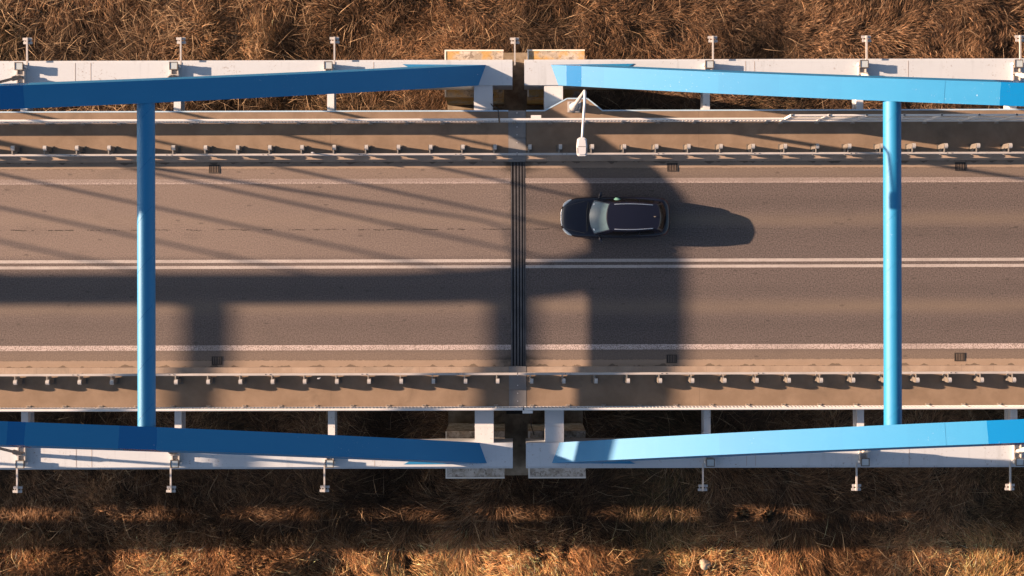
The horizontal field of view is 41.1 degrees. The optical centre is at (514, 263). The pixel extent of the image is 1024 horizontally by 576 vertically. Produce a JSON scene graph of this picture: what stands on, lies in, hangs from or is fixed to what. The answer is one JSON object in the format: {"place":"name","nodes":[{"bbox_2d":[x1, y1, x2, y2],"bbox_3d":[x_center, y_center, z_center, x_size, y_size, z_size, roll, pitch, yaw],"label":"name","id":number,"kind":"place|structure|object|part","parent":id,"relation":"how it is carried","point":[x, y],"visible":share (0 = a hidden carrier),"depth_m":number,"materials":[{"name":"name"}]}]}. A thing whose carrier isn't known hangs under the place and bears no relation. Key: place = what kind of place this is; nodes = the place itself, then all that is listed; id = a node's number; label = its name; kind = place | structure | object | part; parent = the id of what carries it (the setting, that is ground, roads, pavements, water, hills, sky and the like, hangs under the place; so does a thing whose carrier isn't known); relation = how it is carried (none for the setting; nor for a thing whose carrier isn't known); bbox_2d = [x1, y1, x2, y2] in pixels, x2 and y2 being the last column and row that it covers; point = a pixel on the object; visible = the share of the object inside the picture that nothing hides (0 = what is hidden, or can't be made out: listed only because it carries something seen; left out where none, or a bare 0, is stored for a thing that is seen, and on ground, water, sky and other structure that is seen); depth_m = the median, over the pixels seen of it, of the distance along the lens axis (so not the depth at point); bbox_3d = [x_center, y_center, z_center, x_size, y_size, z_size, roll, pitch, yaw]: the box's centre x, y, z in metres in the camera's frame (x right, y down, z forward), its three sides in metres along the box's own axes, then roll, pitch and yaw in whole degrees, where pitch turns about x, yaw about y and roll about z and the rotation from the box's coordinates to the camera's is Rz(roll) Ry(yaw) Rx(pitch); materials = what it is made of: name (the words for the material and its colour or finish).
{"place":"outdoors","nodes":[
{"label":"outdoors","id":0,"kind":"place"},
{"bbox_2d":[0,373,508,408],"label":"pavement","id":1,"kind":"structure","parent":0,"point":[324,391],"depth_m":60.82,"materials":[{"name":"beige concrete"}]},
{"bbox_2d":[0,372,516,384],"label":"guardrail","id":2,"kind":"object","parent":1,"relation":"on","point":[50,379],"visible":0.95,"depth_m":60.08,"materials":[{"name":"metal"}]},
{"bbox_2d":[0,404,522,411],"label":"railing","id":3,"kind":"object","parent":1,"relation":"on","point":[101,408],"visible":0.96,"depth_m":59.70,"materials":[{"name":"grey metal"}]},
{"bbox_2d":[509,366,525,408],"bbox_3d":[0.134,5.510,60.949,0.770,0.302,1.900,0,90,0],"label":"cover plate","id":4,"kind":"object","parent":1,"relation":"on","point":[517,389],"visible":0.88,"depth_m":60.81,"materials":[{"name":"metal"}]},
{"bbox_2d":[0,168,510,360],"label":"road","id":5,"kind":"structure","parent":0,"point":[378,306],"depth_m":61.00,"materials":[{"name":"grey asphalt"}]},
{"bbox_2d":[0,162,510,169],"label":"gutter","id":6,"kind":"object","parent":5,"relation":"on","point":[265,165],"visible":1,"depth_m":61.00,"materials":[{"name":"concrete"}]},
{"bbox_2d":[209,165,219,172],"bbox_3d":[-13.411,-4.235,60.984,0.470,0.020,0.380,0,90,0],"label":"drain grate","id":7,"kind":"object","parent":6,"relation":"on","point":[213,168],"visible":1,"depth_m":60.98,"materials":[{"name":"black metal"}]},
{"bbox_2d":[0,360,510,367],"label":"gutter","id":8,"kind":"object","parent":5,"relation":"on","point":[261,363],"visible":1,"depth_m":61.00,"materials":[{"name":"concrete"}]},
{"bbox_2d":[212,356,221,364],"bbox_3d":[-13.289,4.315,60.984,0.470,0.020,0.380,0,90,0],"label":"drain grate","id":9,"kind":"object","parent":8,"relation":"on","point":[216,360],"visible":1,"depth_m":60.98,"materials":[{"name":"metal"}]},
{"bbox_2d":[0,178,510,184],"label":"edge line","id":10,"kind":"object","parent":5,"relation":"on","point":[255,181],"visible":1,"depth_m":60.99,"materials":[{"name":"white paint"}]},
{"bbox_2d":[0,345,510,350],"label":"edge line","id":11,"kind":"object","parent":5,"relation":"on","point":[255,347],"visible":1,"depth_m":60.99,"materials":[{"name":"white paint"}]},
{"bbox_2d":[0,259,510,262],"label":"line","id":12,"kind":"object","parent":5,"relation":"on","point":[267,261],"visible":1,"depth_m":60.99,"materials":[{"name":"white paint"}]},
{"bbox_2d":[0,265,510,268],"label":"line","id":13,"kind":"object","parent":5,"relation":"on","point":[257,267],"visible":1,"depth_m":60.99,"materials":[{"name":"white paint"}]},
{"bbox_2d":[0,60,512,469],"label":"arch bridge","id":14,"kind":"structure","parent":0,"point":[145,87],"depth_m":58.27,"materials":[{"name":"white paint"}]},
{"bbox_2d":[13,469,22,492],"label":"outrigger lamp","id":15,"kind":"object","parent":14,"relation":"attached to","point":[16,487],"visible":0.94,"depth_m":61.37,"materials":[{"name":"metal"}]},
{"bbox_2d":[14,62,26,70],"bbox_3d":[-22.113,-8.688,61.127,0.460,0.443,0.630,0,90,0],"label":"floodlight","id":16,"kind":"object","parent":14,"relation":"on","point":[20,66],"visible":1,"depth_m":60.92,"materials":[{"name":"white paint"}]},
{"bbox_2d":[15,459,27,468],"bbox_3d":[-22.067,8.802,61.127,0.460,0.443,0.630,0,90,0],"label":"floodlight","id":17,"kind":"object","parent":14,"relation":"on","point":[20,464],"visible":1,"depth_m":60.92,"materials":[{"name":"white paint"}]},
{"bbox_2d":[23,38,32,65],"bbox_3d":[-21.895,-9.526,61.485,0.440,0.310,1.285,0,90,0],"label":"outrigger lamp","id":18,"kind":"object","parent":14,"relation":"attached to","point":[27,42],"visible":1,"depth_m":61.33,"materials":[{"name":"metal"}]},
{"bbox_2d":[166,468,175,492],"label":"outrigger lamp","id":19,"kind":"object","parent":14,"relation":"attached to","point":[171,487],"visible":0.93,"depth_m":61.36,"materials":[{"name":"metal"}]},
{"bbox_2d":[169,62,180,70],"bbox_3d":[-15.213,-8.706,61.127,0.460,0.443,0.630,0,90,0],"label":"floodlight","id":20,"kind":"object","parent":14,"relation":"on","point":[174,66],"visible":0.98,"depth_m":60.92,"materials":[{"name":"white paint"}]},
{"bbox_2d":[170,459,181,467],"bbox_3d":[-15.167,8.784,61.127,0.460,0.443,0.630,0,90,0],"label":"floodlight","id":21,"kind":"object","parent":14,"relation":"on","point":[175,463],"visible":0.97,"depth_m":60.92,"materials":[{"name":"white paint"}]},
{"bbox_2d":[176,37,185,64],"bbox_3d":[-14.995,-9.543,61.485,0.440,0.310,1.285,0,90,0],"label":"outrigger lamp","id":22,"kind":"object","parent":14,"relation":"attached to","point":[180,42],"visible":1,"depth_m":61.36,"materials":[{"name":"metal"}]},
{"bbox_2d":[0,111,507,156],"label":"pavement","id":23,"kind":"structure","parent":14,"relation":"on","point":[256,138],"depth_m":60.82,"materials":[{"name":"grey concrete"}]},
{"bbox_2d":[0,118,498,125],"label":"railing","id":24,"kind":"object","parent":23,"relation":"on","point":[441,121],"visible":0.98,"depth_m":59.70,"materials":[{"name":"grey metal"}]},
{"bbox_2d":[0,144,516,156],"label":"guardrail","id":25,"kind":"object","parent":23,"relation":"on","point":[174,148],"visible":0.93,"depth_m":60.08,"materials":[{"name":"metal"}]},
{"bbox_2d":[508,111,525,161],"bbox_3d":[0.105,-5.695,60.949,0.770,0.302,2.270,0,90,0],"label":"cover plate","id":26,"kind":"object","parent":23,"relation":"on","point":[517,138],"visible":0.81,"depth_m":60.81,"materials":[{"name":"metal"}]},
{"bbox_2d":[0,156,507,162],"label":"kerb","id":27,"kind":"structure","parent":14,"relation":"on","point":[133,159],"depth_m":60.82,"materials":[{"name":"concrete"}]},
{"bbox_2d":[0,366,508,373],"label":"kerb","id":28,"kind":"structure","parent":14,"relation":"on","point":[131,370],"depth_m":60.82,"materials":[{"name":"concrete"}]},
{"bbox_2d":[320,464,329,491],"bbox_3d":[-8.545,9.605,61.485,0.440,0.310,1.285,0,90,0],"label":"outrigger lamp","id":29,"kind":"object","parent":14,"relation":"attached to","point":[324,489],"visible":0.93,"depth_m":61.41,"materials":[{"name":"metal"}]},
{"bbox_2d":[323,61,334,69],"bbox_3d":[-8.313,-8.723,61.127,0.460,0.443,0.630,0,90,0],"label":"floodlight","id":30,"kind":"object","parent":14,"relation":"on","point":[328,65],"visible":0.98,"depth_m":60.92,"materials":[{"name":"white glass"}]},
{"bbox_2d":[324,459,335,467],"bbox_3d":[-8.267,8.767,61.127,0.460,0.443,0.630,0,90,0],"label":"floodlight","id":31,"kind":"object","parent":14,"relation":"on","point":[329,463],"visible":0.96,"depth_m":60.92,"materials":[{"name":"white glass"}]},
{"bbox_2d":[330,37,339,64],"bbox_3d":[-8.095,-9.562,61.485,0.440,0.310,1.285,0,90,0],"label":"outrigger lamp","id":32,"kind":"object","parent":14,"relation":"attached to","point":[334,39],"visible":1,"depth_m":61.41,"materials":[{"name":"metal"}]},
{"bbox_2d":[0,0,1023,575],"bbox_3d":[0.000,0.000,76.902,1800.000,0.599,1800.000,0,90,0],"label":"ground","id":33,"kind":"structure","parent":0,"point":[640,36],"depth_m":76.90,"materials":[{"name":"brown plant"}]},
{"bbox_2d":[444,49,585,478],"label":"bridge pier","id":34,"kind":"structure","parent":33,"relation":"on","point":[515,425],"depth_m":64.72,"materials":[{"name":"concrete"}]},
{"bbox_2d":[510,37,518,65],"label":"outrigger lamp","id":35,"kind":"object","parent":34,"relation":"attached to","point":[514,42],"visible":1,"depth_m":63.15,"materials":[{"name":"metal"}]},
{"bbox_2d":[699,559,710,569],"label":"boulder","id":36,"kind":"object","parent":33,"relation":"on","point":[704,564],"visible":1,"depth_m":76.39,"materials":[{"name":"stone"}]},
{"bbox_2d":[735,507,749,520],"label":"shrub","id":37,"kind":"object","parent":33,"relation":"on","point":[742,517],"visible":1,"depth_m":76.58,"materials":[{"name":"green plant"}]},
{"bbox_2d":[760,509,774,523],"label":"shrub","id":38,"kind":"object","parent":33,"relation":"on","point":[770,513],"visible":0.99,"depth_m":76.56,"materials":[{"name":"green plant"}]},
{"bbox_2d":[546,99,600,110],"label":"pavement","id":39,"kind":"structure","parent":0,"point":[563,106],"depth_m":60.82,"materials":[{"name":"grey concrete"}]},
{"bbox_2d":[524,58,1023,467],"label":"arch bridge","id":40,"kind":"structure","parent":0,"point":[892,85],"depth_m":58.27,"materials":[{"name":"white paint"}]},
{"bbox_2d":[698,463,707,490],"bbox_3d":[8.455,9.560,61.485,0.440,0.310,1.285,0,90,0],"label":"outrigger lamp","id":41,"kind":"object","parent":40,"relation":"attached to","point":[702,488],"visible":1,"depth_m":61.33,"materials":[{"name":"metal"}]},
{"bbox_2d":[703,60,713,68],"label":"floodlight","id":42,"kind":"object","parent":40,"relation":"on","point":[708,64],"visible":0.99,"depth_m":60.92,"materials":[{"name":"white paint"}]},
{"bbox_2d":[704,458,714,466],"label":"floodlight","id":43,"kind":"object","parent":40,"relation":"on","point":[709,462],"visible":0.97,"depth_m":60.92,"materials":[{"name":"white paint"}]},
{"bbox_2d":[708,36,717,59],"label":"outrigger lamp","id":44,"kind":"object","parent":40,"relation":"attached to","point":[712,38],"visible":0.93,"depth_m":61.33,"materials":[{"name":"metal"}]},
{"bbox_2d":[526,154,1023,161],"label":"kerb","id":45,"kind":"structure","parent":40,"relation":"on","point":[904,157],"depth_m":60.82,"materials":[{"name":"concrete"}]},
{"bbox_2d":[527,371,1023,407],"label":"pavement","id":46,"kind":"structure","parent":40,"relation":"on","point":[735,390],"depth_m":60.82,"materials":[{"name":"beige concrete"}]},
{"bbox_2d":[518,371,1023,383],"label":"guardrail","id":47,"kind":"object","parent":46,"relation":"on","point":[818,379],"visible":1,"depth_m":60.08,"materials":[{"name":"metal"}]},
{"bbox_2d":[524,403,1023,409],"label":"railing","id":48,"kind":"object","parent":46,"relation":"on","point":[855,406],"visible":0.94,"depth_m":59.70,"materials":[{"name":"grey metal"}]},
{"bbox_2d":[522,410,532,412],"bbox_3d":[0.567,6.468,59.822,0.450,0.155,0.130,0,90,0],"label":"junction box","id":49,"kind":"object","parent":48,"relation":"attached to","point":[527,411],"visible":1,"depth_m":59.74,"materials":[{"name":"white paint"}]},
{"bbox_2d":[527,365,1023,371],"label":"kerb","id":50,"kind":"structure","parent":40,"relation":"on","point":[873,368],"depth_m":60.82,"materials":[{"name":"concrete"}]},
{"bbox_2d":[851,463,860,490],"bbox_3d":[15.355,9.543,61.485,0.440,0.310,1.285,0,90,0],"label":"outrigger lamp","id":51,"kind":"object","parent":40,"relation":"attached to","point":[856,485],"visible":1,"depth_m":61.33,"materials":[{"name":"metal"}]},
{"bbox_2d":[857,60,868,68],"bbox_3d":[15.587,-8.786,61.127,0.460,0.443,0.630,0,90,0],"label":"floodlight","id":52,"kind":"object","parent":40,"relation":"on","point":[864,64],"visible":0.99,"depth_m":60.92,"materials":[{"name":"white paint"}]},
{"bbox_2d":[858,457,869,465],"bbox_3d":[15.633,8.704,61.127,0.460,0.443,0.630,0,90,0],"label":"floodlight","id":53,"kind":"object","parent":40,"relation":"on","point":[865,461],"visible":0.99,"depth_m":60.92,"materials":[{"name":"white paint"}]},
{"bbox_2d":[861,35,870,59],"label":"outrigger lamp","id":54,"kind":"object","parent":40,"relation":"attached to","point":[866,40],"visible":0.94,"depth_m":61.33,"materials":[{"name":"metal"}]},
{"bbox_2d":[1005,462,1014,489],"bbox_3d":[22.255,9.525,61.485,0.440,0.310,1.285,0,90,0],"label":"outrigger lamp","id":55,"kind":"object","parent":40,"relation":"attached to","point":[1009,485],"visible":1,"depth_m":61.36,"materials":[{"name":"metal"}]},
{"bbox_2d":[1010,59,1023,68],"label":"floodlight","id":56,"kind":"object","parent":40,"relation":"on","point":[1018,63],"visible":1,"depth_m":60.92,"materials":[{"name":"white paint"}]},
{"bbox_2d":[1011,457,1023,465],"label":"floodlight","id":57,"kind":"object","parent":40,"relation":"on","point":[1017,461],"visible":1,"depth_m":60.92,"materials":[{"name":"white paint"}]},
{"bbox_2d":[1015,35,1023,58],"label":"outrigger lamp","id":58,"kind":"object","parent":40,"relation":"attached to","point":[1019,40],"visible":0.93,"depth_m":61.36,"materials":[{"name":"metal"}]},
{"bbox_2d":[525,167,1023,359],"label":"road","id":59,"kind":"structure","parent":0,"point":[812,305],"depth_m":61.00,"materials":[{"name":"grey asphalt"}]},
{"bbox_2d":[511,162,525,365],"bbox_3d":[0.160,0.000,61.066,0.658,0.147,9.140,0,90,0],"label":"expansion joint","id":60,"kind":"object","parent":59,"relation":"on","point":[518,291],"visible":1,"depth_m":60.99,"materials":[{"name":"black rubber"}]},
{"bbox_2d":[560,192,669,241],"bbox_3d":[4.447,-2.062,60.264,4.836,1.456,2.229,0,90,0],"label":"station wagon","id":61,"kind":"object","parent":59,"relation":"on","point":[600,217],"visible":1,"depth_m":59.82,"materials":[{"name":"black paint"}]},
{"bbox_3d":[4.376,-1.328,59.829,1.035,0.350,0.183,0,90,0],"label":"side window","id":62,"kind":"part","parent":61,"relation":"part of","materials":[{"name":"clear glass"}]},
{"bbox_3d":[4.373,-2.795,59.829,1.035,0.350,0.183,0,90,0],"label":"side window","id":63,"kind":"part","parent":61,"relation":"part of","materials":[{"name":"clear glass"}]},
{"bbox_3d":[5.075,-2.803,59.819,0.750,0.331,0.158,2,90,0],"label":"side window","id":64,"kind":"part","parent":61,"relation":"part of","materials":[{"name":"black glass"}]},
{"bbox_3d":[5.079,-1.323,59.819,0.750,0.331,0.158,-2,90,0],"label":"side window","id":65,"kind":"part","parent":61,"relation":"part of","materials":[{"name":"black glass"}]},
{"bbox_3d":[5.792,-1.369,59.816,0.722,0.307,0.148,-5,90,0],"label":"side window","id":66,"kind":"part","parent":61,"relation":"part of","materials":[{"name":"black glass"}]},
{"bbox_3d":[5.788,-2.761,59.816,0.722,0.307,0.148,5,90,0],"label":"side window","id":67,"kind":"part","parent":61,"relation":"part of","materials":[{"name":"black glass"}]},
{"bbox_3d":[6.474,-2.067,59.796,0.323,0.261,1.127,0,90,0],"label":"rear window","id":68,"kind":"part","parent":61,"relation":"part of","materials":[{"name":"black glass"}]},
{"bbox_2d":[525,160,1023,167],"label":"gutter","id":69,"kind":"object","parent":59,"relation":"on","point":[765,164],"visible":1,"depth_m":61.00,"materials":[{"name":"concrete"}]},
{"bbox_2d":[667,163,677,171],"bbox_3d":[7.039,-4.318,60.984,0.470,0.020,0.380,0,90,0],"label":"drain grate","id":70,"kind":"object","parent":69,"relation":"on","point":[672,167],"visible":1,"depth_m":60.98,"materials":[{"name":"metal"}]},
{"bbox_2d":[955,162,965,170],"bbox_3d":[19.889,-4.352,60.984,0.470,0.020,0.380,0,90,0],"label":"drain grate","id":71,"kind":"object","parent":69,"relation":"on","point":[960,166],"visible":1,"depth_m":60.98,"materials":[{"name":"metal"}]},
{"bbox_2d":[525,177,1023,182],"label":"edge line","id":72,"kind":"object","parent":59,"relation":"on","point":[774,180],"visible":1,"depth_m":60.99,"materials":[{"name":"white paint"}]},
{"bbox_2d":[526,358,1023,365],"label":"gutter","id":73,"kind":"object","parent":59,"relation":"on","point":[760,362],"visible":1,"depth_m":61.00,"materials":[{"name":"concrete"}]},
{"bbox_2d":[666,355,676,362],"bbox_3d":[7.011,4.232,60.984,0.470,0.020,0.380,0,90,0],"label":"drain grate","id":74,"kind":"object","parent":73,"relation":"on","point":[671,358],"visible":1,"depth_m":60.98,"materials":[{"name":"metal"}]},
{"bbox_2d":[954,353,964,360],"bbox_3d":[19.861,4.148,60.984,0.470,0.020,0.380,0,90,0],"label":"drain grate","id":75,"kind":"object","parent":73,"relation":"on","point":[959,356],"visible":1,"depth_m":60.98,"materials":[{"name":"metal"}]},
{"bbox_2d":[526,343,1023,349],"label":"edge line","id":76,"kind":"object","parent":59,"relation":"on","point":[773,346],"visible":1,"depth_m":60.99,"materials":[{"name":"white paint"}]},
{"bbox_2d":[526,258,1023,261],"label":"line","id":77,"kind":"object","parent":59,"relation":"on","point":[767,259],"visible":1,"depth_m":60.99,"materials":[{"name":"white paint"}]},
{"bbox_2d":[526,264,1023,267],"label":"line","id":78,"kind":"object","parent":59,"relation":"on","point":[771,265],"visible":1,"depth_m":60.99,"materials":[{"name":"white paint"}]},
{"bbox_2d":[526,110,1023,154],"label":"pavement","id":79,"kind":"structure","parent":0,"point":[634,137],"depth_m":60.82,"materials":[{"name":"grey concrete"}]},
{"bbox_2d":[567,90,586,155],"bbox_3d":[2.592,-5.610,55.662,0.552,10.312,3.247,1,90,0],"label":"street lamp","id":80,"kind":"object","parent":79,"relation":"on","point":[581,145],"visible":1,"depth_m":50.66,"materials":[{"name":"metal"}]},
{"bbox_2d":[500,118,782,123],"bbox_3d":[5.549,-6.308,60.247,12.370,1.146,0.156,0,90,0],"label":"railing","id":81,"kind":"object","parent":79,"relation":"on","point":[623,120],"visible":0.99,"depth_m":59.70,"materials":[{"name":"grey metal"}]},
{"bbox_2d":[531,115,540,117],"bbox_3d":[0.933,-6.442,59.822,0.450,0.155,0.130,0,90,0],"label":"junction box","id":82,"kind":"object","parent":81,"relation":"attached to","point":[535,116],"visible":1,"depth_m":59.74,"materials":[{"name":"white paint"}]},
{"bbox_2d":[518,143,1023,155],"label":"guardrail","id":83,"kind":"object","parent":79,"relation":"on","point":[844,147],"visible":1,"depth_m":60.08,"materials":[{"name":"metal"}]},
{"bbox_2d":[778,114,1023,123],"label":"screen fence","id":84,"kind":"object","parent":79,"relation":"on","point":[961,119],"visible":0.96,"depth_m":59.63,"materials":[{"name":"grey metal"}]}
]}

